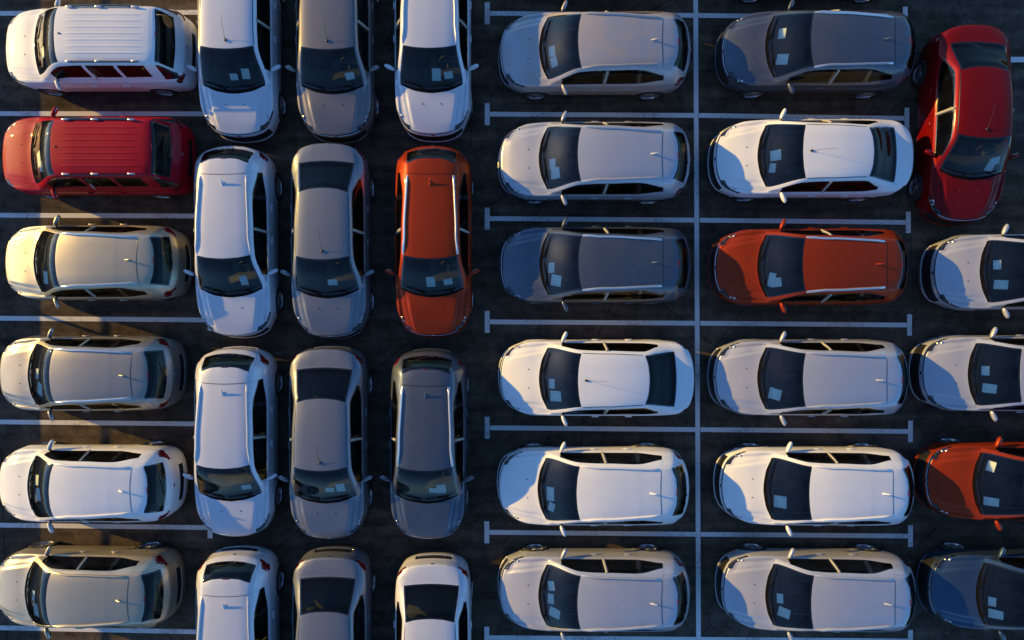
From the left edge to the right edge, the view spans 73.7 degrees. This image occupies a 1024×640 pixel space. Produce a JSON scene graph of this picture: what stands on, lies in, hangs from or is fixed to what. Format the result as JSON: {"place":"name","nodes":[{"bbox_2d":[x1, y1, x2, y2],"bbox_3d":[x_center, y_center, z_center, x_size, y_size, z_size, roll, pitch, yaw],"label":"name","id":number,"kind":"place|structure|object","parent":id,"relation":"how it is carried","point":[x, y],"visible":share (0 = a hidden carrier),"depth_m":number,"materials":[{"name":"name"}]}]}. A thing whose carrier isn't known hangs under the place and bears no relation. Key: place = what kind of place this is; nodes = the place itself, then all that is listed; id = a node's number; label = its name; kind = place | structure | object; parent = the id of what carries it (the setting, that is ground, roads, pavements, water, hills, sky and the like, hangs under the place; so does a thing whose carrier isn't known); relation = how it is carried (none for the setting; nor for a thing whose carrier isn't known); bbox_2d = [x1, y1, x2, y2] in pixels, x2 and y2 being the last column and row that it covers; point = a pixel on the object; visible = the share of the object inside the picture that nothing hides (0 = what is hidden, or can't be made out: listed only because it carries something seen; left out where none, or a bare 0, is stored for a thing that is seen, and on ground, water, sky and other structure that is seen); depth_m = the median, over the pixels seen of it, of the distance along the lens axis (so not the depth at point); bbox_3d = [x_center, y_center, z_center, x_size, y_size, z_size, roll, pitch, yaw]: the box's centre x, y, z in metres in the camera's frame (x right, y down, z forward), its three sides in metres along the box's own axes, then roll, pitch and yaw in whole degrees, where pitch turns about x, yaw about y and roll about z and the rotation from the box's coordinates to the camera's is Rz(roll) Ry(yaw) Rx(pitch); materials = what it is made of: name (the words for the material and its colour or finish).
{"place":"outdoors","nodes":[
{"label":"outdoors","id":0,"kind":"place"},
{"bbox_2d":[0,0,1023,639],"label":"parking lot","id":1,"kind":"structure","parent":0,"point":[384,340],"depth_m":16.45,"materials":[{"name":"asphalt"}]},
{"bbox_2d":[0,540,184,638],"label":"hatchback car","id":2,"kind":"object","parent":1,"relation":"on","point":[141,585],"visible":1,"depth_m":15.43,"materials":[{"name":"beige"}]},
{"bbox_2d":[0,440,187,532],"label":"hatchback car","id":3,"kind":"object","parent":1,"relation":"on","point":[147,481],"visible":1,"depth_m":15.42,"materials":[{"name":"white"}]},
{"bbox_2d":[0,328,187,420],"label":"hatchback car","id":4,"kind":"object","parent":1,"relation":"on","point":[139,372],"visible":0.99,"depth_m":15.39,"materials":[{"name":"grey"}]},
{"bbox_2d":[0,213,193,217],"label":"painted line","id":5,"kind":"object","parent":1,"relation":"on","point":[84,215],"visible":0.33,"depth_m":16.45,"materials":[{"name":"paint"}]},
{"bbox_2d":[0,420,193,425],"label":"painted line","id":6,"kind":"object","parent":1,"relation":"on","point":[125,423],"visible":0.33,"depth_m":16.45,"materials":[{"name":"paint"}]},
{"bbox_2d":[0,625,195,633],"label":"painted line","id":7,"kind":"object","parent":1,"relation":"on","point":[137,630],"visible":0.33,"depth_m":16.45,"materials":[{"name":"paint"}]},
{"bbox_2d":[2,106,195,199],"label":"estate car","id":8,"kind":"object","parent":1,"relation":"on","point":[153,157],"visible":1,"depth_m":15.38,"materials":[{"name":"red"}]},
{"bbox_2d":[0,10,197,15],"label":"painted line","id":9,"kind":"object","parent":1,"relation":"on","point":[16,13],"depth_m":16.45,"materials":[{"name":"paint"}]},
{"bbox_2d":[5,215,193,307],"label":"hatchback car","id":10,"kind":"object","parent":1,"relation":"on","point":[94,262],"visible":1,"depth_m":15.39,"materials":[{"name":"beige"}]},
{"bbox_2d":[6,0,197,96],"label":"estate car","id":11,"kind":"object","parent":1,"relation":"on","point":[112,48],"visible":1,"depth_m":15.42,"materials":[{"name":"white"}]},
{"bbox_2d":[0,111,203,115],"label":"painted line","id":12,"kind":"object","parent":1,"relation":"on","point":[104,113],"visible":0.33,"depth_m":16.45,"materials":[{"name":"paint"}]},
{"bbox_2d":[0,316,203,321],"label":"painted line","id":13,"kind":"object","parent":1,"relation":"on","point":[112,319],"visible":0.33,"depth_m":16.45,"materials":[{"name":"paint"}]},
{"bbox_2d":[0,523,207,529],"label":"painted line","id":14,"kind":"object","parent":1,"relation":"on","point":[103,526],"visible":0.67,"depth_m":16.45,"materials":[{"name":"paint"}]},
{"bbox_2d":[183,146,283,337],"bbox_3d":[-6.357,-1.787,15.674,2.141,1.539,4.430,0,90,0],"label":"hatchback car","id":15,"kind":"object","parent":1,"relation":"on","point":[238,195],"visible":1,"depth_m":15.45,"materials":[{"name":"white"}]},
{"bbox_2d":[239,275,248,284],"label":"paper sheet","id":16,"kind":"object","parent":15,"relation":"in","point":[243,280],"visible":1,"depth_m":15.28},
{"bbox_2d":[183,346,283,535],"bbox_3d":[-6.365,2.828,15.674,2.141,1.539,4.430,0,90,0],"label":"hatchback car","id":17,"kind":"object","parent":1,"relation":"on","point":[238,390],"visible":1,"depth_m":15.44,"materials":[{"name":"white"}]},
{"bbox_2d":[186,0,286,142],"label":"sedan car","id":18,"kind":"object","parent":1,"relation":"on","point":[235,36],"visible":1,"depth_m":15.50,"materials":[{"name":"white"}]},
{"bbox_2d":[241,68,250,78],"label":"paper sheet","id":19,"kind":"object","parent":18,"relation":"in","point":[245,73],"visible":1,"depth_m":15.27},
{"bbox_2d":[196,545,284,639],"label":"hatchback car","id":20,"kind":"object","parent":1,"relation":"on","point":[239,588],"visible":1,"depth_m":15.27,"materials":[{"name":"white"}]},
{"bbox_2d":[278,346,372,538],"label":"sedan car","id":21,"kind":"object","parent":1,"relation":"on","point":[330,390],"visible":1,"depth_m":15.44,"materials":[{"name":"grey"}]},
{"bbox_2d":[335,483,345,491],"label":"paper sheet","id":22,"kind":"object","parent":21,"relation":"in","point":[340,487],"visible":1,"depth_m":15.26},
{"bbox_2d":[280,143,374,338],"bbox_3d":[-4.170,-1.794,15.591,2.141,1.707,4.482,0,90,0],"label":"sedan car","id":23,"kind":"object","parent":1,"relation":"on","point":[332,191],"visible":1,"depth_m":15.44,"materials":[{"name":"grey"}]},
{"bbox_2d":[285,0,379,143],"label":"sedan car","id":24,"kind":"object","parent":1,"relation":"on","point":[336,38],"visible":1,"depth_m":15.48,"materials":[{"name":"grey"}]},
{"bbox_2d":[345,72,354,79],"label":"paper sheet","id":25,"kind":"object","parent":24,"relation":"in","point":[349,75],"visible":1,"depth_m":15.30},
{"bbox_2d":[292,545,375,639],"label":"sedan car","id":26,"kind":"object","parent":1,"relation":"on","point":[333,589],"visible":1,"depth_m":15.43,"materials":[{"name":"grey"}]},
{"bbox_2d":[380,348,473,538],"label":"hatchback car","id":27,"kind":"object","parent":1,"relation":"on","point":[428,411],"visible":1,"depth_m":15.39,"materials":[{"name":"black"}]},
{"bbox_2d":[436,484,445,492],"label":"paper sheet","id":28,"kind":"object","parent":27,"relation":"in","point":[442,489],"visible":1,"depth_m":15.28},
{"bbox_2d":[384,0,478,141],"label":"hatchback car","id":29,"kind":"object","parent":1,"relation":"on","point":[429,36],"visible":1,"depth_m":15.48,"materials":[{"name":"white"}]},
{"bbox_2d":[432,68,440,80],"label":"paper sheet","id":30,"kind":"object","parent":29,"relation":"in","point":[436,74],"visible":1,"depth_m":15.27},
{"bbox_2d":[444,71,452,78],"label":"paper sheet","id":31,"kind":"object","parent":29,"relation":"in","point":[448,74],"visible":1,"depth_m":15.31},
{"bbox_2d":[385,146,479,337],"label":"hatchback car","id":32,"kind":"object","parent":1,"relation":"on","point":[433,202],"visible":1,"depth_m":15.41,"materials":[{"name":"orange"}]},
{"bbox_2d":[426,277,435,286],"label":"paper sheet","id":33,"kind":"object","parent":32,"relation":"in","point":[430,281],"visible":1,"depth_m":15.27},
{"bbox_2d":[394,552,472,639],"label":"sedan car","id":34,"kind":"object","parent":1,"relation":"on","point":[434,596],"visible":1,"depth_m":15.43,"materials":[{"name":"white"}]},
{"bbox_2d":[484,521,488,542],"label":"painted line","id":35,"kind":"object","parent":1,"relation":"on","point":[486,531],"visible":1,"depth_m":16.45,"materials":[{"name":"paint"}]},
{"bbox_2d":[484,627,488,639],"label":"painted line","id":36,"kind":"object","parent":1,"relation":"on","point":[486,633],"visible":1,"depth_m":16.45,"materials":[{"name":"paint"}]},
{"bbox_2d":[485,2,489,23],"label":"painted line","id":37,"kind":"object","parent":1,"relation":"on","point":[487,12],"visible":1,"depth_m":16.45,"materials":[{"name":"paint"}]},
{"bbox_2d":[485,103,489,124],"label":"painted line","id":38,"kind":"object","parent":1,"relation":"on","point":[487,113],"visible":1,"depth_m":16.45,"materials":[{"name":"paint"}]},
{"bbox_2d":[485,311,489,332],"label":"painted line","id":39,"kind":"object","parent":1,"relation":"on","point":[487,321],"visible":1,"depth_m":16.45,"materials":[{"name":"paint"}]},
{"bbox_2d":[485,417,489,438],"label":"painted line","id":40,"kind":"object","parent":1,"relation":"on","point":[487,427],"visible":1,"depth_m":16.45,"materials":[{"name":"paint"}]},
{"bbox_2d":[485,208,489,228],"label":"painted line","id":41,"kind":"object","parent":1,"relation":"on","point":[487,218],"visible":1,"depth_m":16.45,"materials":[{"name":"paint"}]},
{"bbox_2d":[490,11,692,17],"bbox_3d":[1.917,-7.363,16.446,4.906,0.001,0.112,1,90,0],"label":"painted line","id":42,"kind":"object","parent":1,"relation":"on","point":[525,13],"visible":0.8,"depth_m":16.45,"materials":[{"name":"paint"}]},
{"bbox_2d":[490,112,693,117],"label":"painted line","id":43,"kind":"object","parent":1,"relation":"on","point":[582,114],"visible":1,"depth_m":16.45,"materials":[{"name":"paint"}]},
{"bbox_2d":[489,530,695,536],"bbox_3d":[1.941,5.138,16.446,4.974,0.001,0.112,1,90,0],"label":"painted line","id":44,"kind":"object","parent":1,"relation":"on","point":[580,533],"visible":1,"depth_m":16.45,"materials":[{"name":"paint"}]},
{"bbox_2d":[490,216,694,221],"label":"painted line","id":45,"kind":"object","parent":1,"relation":"on","point":[582,219],"visible":1,"depth_m":16.45,"materials":[{"name":"paint"}]},
{"bbox_2d":[490,320,694,325],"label":"painted line","id":46,"kind":"object","parent":1,"relation":"on","point":[591,322],"visible":1,"depth_m":16.45,"materials":[{"name":"paint"}]},
{"bbox_2d":[489,635,695,639],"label":"painted line","id":47,"kind":"object","parent":1,"relation":"on","point":[499,637],"visible":1,"depth_m":16.45,"materials":[{"name":"paint"}]},
{"bbox_2d":[490,425,695,431],"bbox_3d":[1.943,2.619,16.446,4.958,0.001,0.112,1,90,0],"label":"painted line","id":48,"kind":"object","parent":1,"relation":"on","point":[605,428],"visible":1,"depth_m":16.45,"materials":[{"name":"paint"}]},
{"bbox_2d":[497,442,688,536],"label":"hatchback car","id":49,"kind":"object","parent":1,"relation":"on","point":[639,483],"visible":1,"depth_m":15.42,"materials":[{"name":"white"}]},
{"bbox_2d":[547,487,553,500],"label":"paper sheet","id":50,"kind":"object","parent":49,"relation":"in","point":[550,493],"visible":1,"depth_m":15.32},
{"bbox_2d":[498,543,689,639],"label":"hatchback car","id":51,"kind":"object","parent":1,"relation":"on","point":[642,587],"visible":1,"depth_m":15.45,"materials":[{"name":"silver"}]},
{"bbox_2d":[548,593,553,603],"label":"paper sheet","id":52,"kind":"object","parent":51,"relation":"in","point":[550,598],"visible":1,"depth_m":15.33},
{"bbox_2d":[548,581,554,590],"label":"paper sheet","id":53,"kind":"object","parent":51,"relation":"in","point":[551,586],"visible":1,"depth_m":15.33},
{"bbox_2d":[549,606,560,619],"bbox_3d":[0.956,6.566,15.302,0.276,0.010,0.230,17,105,33],"label":"paper sheet","id":54,"kind":"object","parent":51,"relation":"in","point":[554,612],"visible":1,"depth_m":15.30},
{"bbox_2d":[498,0,690,99],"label":"hatchback car","id":55,"kind":"object","parent":1,"relation":"on","point":[638,54],"visible":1,"depth_m":15.45,"materials":[{"name":"grey"}]},
{"bbox_2d":[549,45,554,56],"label":"paper sheet","id":56,"kind":"object","parent":55,"relation":"in","point":[551,51],"visible":1,"depth_m":15.32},
{"bbox_2d":[550,55,557,67],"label":"paper sheet","id":57,"kind":"object","parent":55,"relation":"in","point":[553,61],"visible":1,"depth_m":15.32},
{"bbox_2d":[498,111,690,205],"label":"hatchback car","id":58,"kind":"object","parent":1,"relation":"on","point":[638,162],"visible":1,"depth_m":15.42,"materials":[{"name":"grey"}]},
{"bbox_2d":[549,158,555,168],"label":"paper sheet","id":59,"kind":"object","parent":58,"relation":"in","point":[552,164],"visible":1,"depth_m":15.31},
{"bbox_2d":[551,167,559,179],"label":"paper sheet","id":60,"kind":"object","parent":58,"relation":"in","point":[555,173],"visible":1,"depth_m":15.29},
{"bbox_2d":[499,217,690,311],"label":"hatchback car","id":61,"kind":"object","parent":1,"relation":"on","point":[625,265],"visible":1,"depth_m":15.41,"materials":[{"name":"grey"}]},
{"bbox_2d":[548,263,554,272],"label":"paper sheet","id":62,"kind":"object","parent":61,"relation":"in","point":[551,268],"visible":1,"depth_m":15.34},
{"bbox_2d":[550,274,561,286],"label":"paper sheet","id":63,"kind":"object","parent":61,"relation":"in","point":[555,280],"visible":1,"depth_m":15.30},
{"bbox_2d":[498,331,693,425],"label":"sedan car","id":64,"kind":"object","parent":1,"relation":"on","point":[625,377],"visible":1,"depth_m":15.44,"materials":[{"name":"white"}]},
{"bbox_2d":[550,390,560,401],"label":"paper sheet","id":65,"kind":"object","parent":64,"relation":"in","point":[555,395],"visible":1,"depth_m":15.29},
{"bbox_2d":[693,0,700,639],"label":"painted line","id":66,"kind":"object","parent":1,"relation":"on","point":[697,336],"visible":1,"depth_m":16.45,"materials":[{"name":"paint"}]},
{"bbox_2d":[698,13,747,17],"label":"painted line","id":67,"kind":"object","parent":1,"relation":"on","point":[717,15],"visible":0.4,"depth_m":16.45,"materials":[{"name":"paint"}]},
{"bbox_2d":[699,113,903,120],"bbox_3d":[6.978,-4.894,16.446,4.947,0.001,0.112,1,90,0],"label":"painted line","id":68,"kind":"object","parent":1,"relation":"on","point":[766,116],"visible":1,"depth_m":16.45,"materials":[{"name":"paint"}]},
{"bbox_2d":[700,218,905,224],"bbox_3d":[7.004,-2.379,16.446,4.964,0.001,0.112,1,90,0],"label":"painted line","id":69,"kind":"object","parent":1,"relation":"on","point":[795,221],"visible":1,"depth_m":16.45,"materials":[{"name":"paint"}]},
{"bbox_2d":[700,321,906,326],"bbox_3d":[7.024,0.099,16.446,4.983,0.001,0.112,1,90,0],"label":"painted line","id":70,"kind":"object","parent":1,"relation":"on","point":[810,324],"visible":1,"depth_m":16.45,"materials":[{"name":"paint"}]},
{"bbox_2d":[701,427,907,433],"bbox_3d":[7.040,2.663,16.446,4.997,0.001,0.112,1,90,0],"label":"painted line","id":71,"kind":"object","parent":1,"relation":"on","point":[807,430],"visible":1,"depth_m":16.45,"materials":[{"name":"paint"}]},
{"bbox_2d":[701,532,907,537],"bbox_3d":[7.043,5.184,16.446,4.991,0.001,0.112,0,90,0],"label":"painted line","id":72,"kind":"object","parent":1,"relation":"on","point":[805,535],"visible":1,"depth_m":16.45,"materials":[{"name":"paint"}]},
{"bbox_2d":[701,637,907,639],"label":"painted line","id":73,"kind":"object","parent":1,"relation":"on","point":[736,638],"visible":1,"depth_m":16.45,"materials":[{"name":"paint"}]},
{"bbox_2d":[707,331,908,425],"bbox_3d":[6.827,1.322,15.674,4.430,1.539,2.141,0,90,0],"label":"hatchback car","id":74,"kind":"object","parent":1,"relation":"on","point":[849,377],"visible":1,"depth_m":15.44,"materials":[{"name":"grey"}]},
{"bbox_2d":[768,387,781,400],"bbox_3d":[5.893,1.660,15.301,0.265,0.010,0.253,17,105,33],"label":"paper sheet","id":75,"kind":"object","parent":74,"relation":"in","point":[774,394],"visible":1,"depth_m":15.30,"materials":[{"name":"paper"}]},
{"bbox_2d":[707,219,908,312],"bbox_3d":[6.827,-1.223,15.674,4.430,1.539,2.141,0,90,0],"label":"hatchback car","id":76,"kind":"object","parent":1,"relation":"on","point":[845,265],"visible":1,"depth_m":15.44,"materials":[{"name":"orange"}]},
{"bbox_2d":[767,272,776,286],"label":"paper sheet","id":77,"kind":"object","parent":76,"relation":"in","point":[771,280],"visible":1,"depth_m":15.34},
{"bbox_2d":[774,277,781,286],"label":"paper sheet","id":78,"kind":"object","parent":76,"relation":"in","point":[778,283],"visible":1,"depth_m":15.27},
{"bbox_2d":[707,108,912,202],"bbox_3d":[6.858,-3.712,15.591,4.482,1.707,2.141,0,90,0],"label":"sedan car","id":79,"kind":"object","parent":1,"relation":"on","point":[846,159],"visible":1,"depth_m":15.45,"materials":[{"name":"white"}]},
{"bbox_2d":[769,163,775,172],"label":"paper sheet","id":80,"kind":"object","parent":79,"relation":"in","point":[772,167],"visible":1,"depth_m":15.34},
{"bbox_2d":[770,149,780,160],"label":"paper sheet","id":81,"kind":"object","parent":79,"relation":"in","point":[775,155],"visible":1,"depth_m":15.27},
{"bbox_2d":[713,442,914,535],"bbox_3d":[6.967,3.818,15.674,4.430,1.539,2.141,0,90,0],"label":"hatchback car","id":82,"kind":"object","parent":1,"relation":"on","point":[860,484],"visible":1,"depth_m":15.45,"materials":[{"name":"white"}]},
{"bbox_2d":[774,495,786,508],"bbox_3d":[6.013,4.076,15.305,0.276,0.010,0.276,2,96,35],"label":"paper sheet","id":83,"kind":"object","parent":82,"relation":"in","point":[780,501],"visible":1,"depth_m":15.30,"materials":[{"name":"paper"}]},
{"bbox_2d":[715,542,916,639],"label":"hatchback car","id":84,"kind":"object","parent":1,"relation":"on","point":[860,587],"visible":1,"depth_m":15.46,"materials":[{"name":"metal"}]},
{"bbox_2d":[777,606,790,619],"bbox_3d":[6.094,6.556,15.290,0.253,0.011,0.230,15,104,34],"label":"paper sheet","id":85,"kind":"object","parent":84,"relation":"in","point":[783,612],"visible":1,"depth_m":15.29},
{"bbox_2d":[715,0,916,99],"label":"hatchback car","id":86,"kind":"object","parent":1,"relation":"on","point":[862,54],"visible":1,"depth_m":15.46,"materials":[{"name":"grey"}]},
{"bbox_2d":[778,28,785,38],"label":"paper sheet","id":87,"kind":"object","parent":86,"relation":"in","point":[782,33],"visible":1,"depth_m":15.30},
{"bbox_2d":[776,54,788,64],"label":"paper sheet","id":88,"kind":"object","parent":86,"relation":"in","point":[782,59],"visible":1,"depth_m":15.31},
{"bbox_2d":[905,108,908,128],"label":"painted line","id":89,"kind":"object","parent":1,"relation":"on","point":[907,117],"visible":0.8,"depth_m":16.45,"materials":[{"name":"paint"}]},
{"bbox_2d":[906,212,910,232],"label":"painted line","id":90,"kind":"object","parent":1,"relation":"on","point":[908,222],"visible":1,"depth_m":16.45,"materials":[{"name":"paint"}]},
{"bbox_2d":[907,314,911,335],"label":"painted line","id":91,"kind":"object","parent":1,"relation":"on","point":[909,324],"visible":1,"depth_m":16.45,"materials":[{"name":"paint"}]},
{"bbox_2d":[908,525,912,546],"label":"painted line","id":92,"kind":"object","parent":1,"relation":"on","point":[910,535],"visible":1,"depth_m":16.45,"materials":[{"name":"paint"}]},
{"bbox_2d":[908,421,912,441],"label":"painted line","id":93,"kind":"object","parent":1,"relation":"on","point":[910,431],"visible":1,"depth_m":16.45,"materials":[{"name":"paint"}]},
{"bbox_2d":[907,25,1019,225],"bbox_3d":[10.420,-4.466,15.591,2.141,1.707,4.482,2,90,0],"label":"sedan car","id":94,"kind":"object","parent":1,"relation":"on","point":[965,111],"visible":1,"depth_m":15.48,"materials":[{"name":"red"}]},
{"bbox_2d":[989,156,999,165],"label":"paper sheet","id":95,"kind":"object","parent":94,"relation":"in","point":[994,161],"visible":1,"depth_m":15.26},
{"bbox_2d":[907,327,1023,421],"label":"hatchback car","id":96,"kind":"object","parent":1,"relation":"on","point":[944,372],"visible":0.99,"depth_m":15.56,"materials":[{"name":"white"}]},
{"bbox_2d":[981,366,989,374],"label":"paper sheet","id":97,"kind":"object","parent":96,"relation":"in","point":[984,370],"visible":1,"depth_m":15.30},
{"bbox_2d":[982,383,996,393],"bbox_3d":[10.687,1.533,15.280,0.264,0.011,0.207,7,100,35],"label":"paper sheet","id":98,"kind":"object","parent":96,"relation":"in","point":[989,388],"visible":1,"depth_m":15.28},
{"bbox_2d":[912,436,1023,530],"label":"hatchback car","id":99,"kind":"object","parent":1,"relation":"on","point":[953,477],"visible":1,"depth_m":15.58,"materials":[{"name":"orange"}]},
{"bbox_2d":[983,496,998,506],"bbox_3d":[10.753,4.079,15.317,0.288,0.010,0.196,3,98,34],"label":"paper sheet","id":100,"kind":"object","parent":99,"relation":"in","point":[989,501],"visible":1,"depth_m":15.32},
{"bbox_2d":[985,460,996,471],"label":"paper sheet","id":101,"kind":"object","parent":99,"relation":"in","point":[990,466],"visible":1,"depth_m":15.32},
{"bbox_2d":[915,541,1023,639],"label":"hatchback car","id":102,"kind":"object","parent":1,"relation":"on","point":[957,584],"visible":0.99,"depth_m":15.59,"materials":[{"name":"blue"}]},
{"bbox_2d":[988,596,995,606],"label":"paper sheet","id":103,"kind":"object","parent":102,"relation":"in","point":[991,601],"visible":1,"depth_m":15.32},
{"bbox_2d":[988,608,1002,619],"bbox_3d":[10.850,6.600,15.308,0.276,0.010,0.207,1,98,35],"label":"paper sheet","id":104,"kind":"object","parent":102,"relation":"in","point":[995,614],"visible":1,"depth_m":15.31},
{"bbox_2d":[919,224,1023,318],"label":"hatchback car","id":105,"kind":"object","parent":1,"relation":"on","point":[957,273],"visible":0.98,"depth_m":15.56,"materials":[{"name":"white"}]},
{"bbox_2d":[993,260,1000,269],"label":"paper sheet","id":106,"kind":"object","parent":105,"relation":"in","point":[996,264],"visible":1,"depth_m":15.31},
{"bbox_2d":[993,280,1008,289],"bbox_3d":[10.948,-0.792,15.287,0.264,0.011,0.207,5,99,35],"label":"paper sheet","id":107,"kind":"object","parent":105,"relation":"in","point":[1000,284],"visible":1,"depth_m":15.29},
{"bbox_2d":[1011,57,1023,61],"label":"painted line","id":108,"kind":"object","parent":1,"relation":"on","point":[1017,59],"depth_m":16.45,"materials":[{"name":"paint"}]},
{"bbox_2d":[738,0,872,3],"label":"hatchback car","id":109,"kind":"object","parent":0,"point":[755,1],"visible":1,"depth_m":16.31,"materials":[{"name":"black"}]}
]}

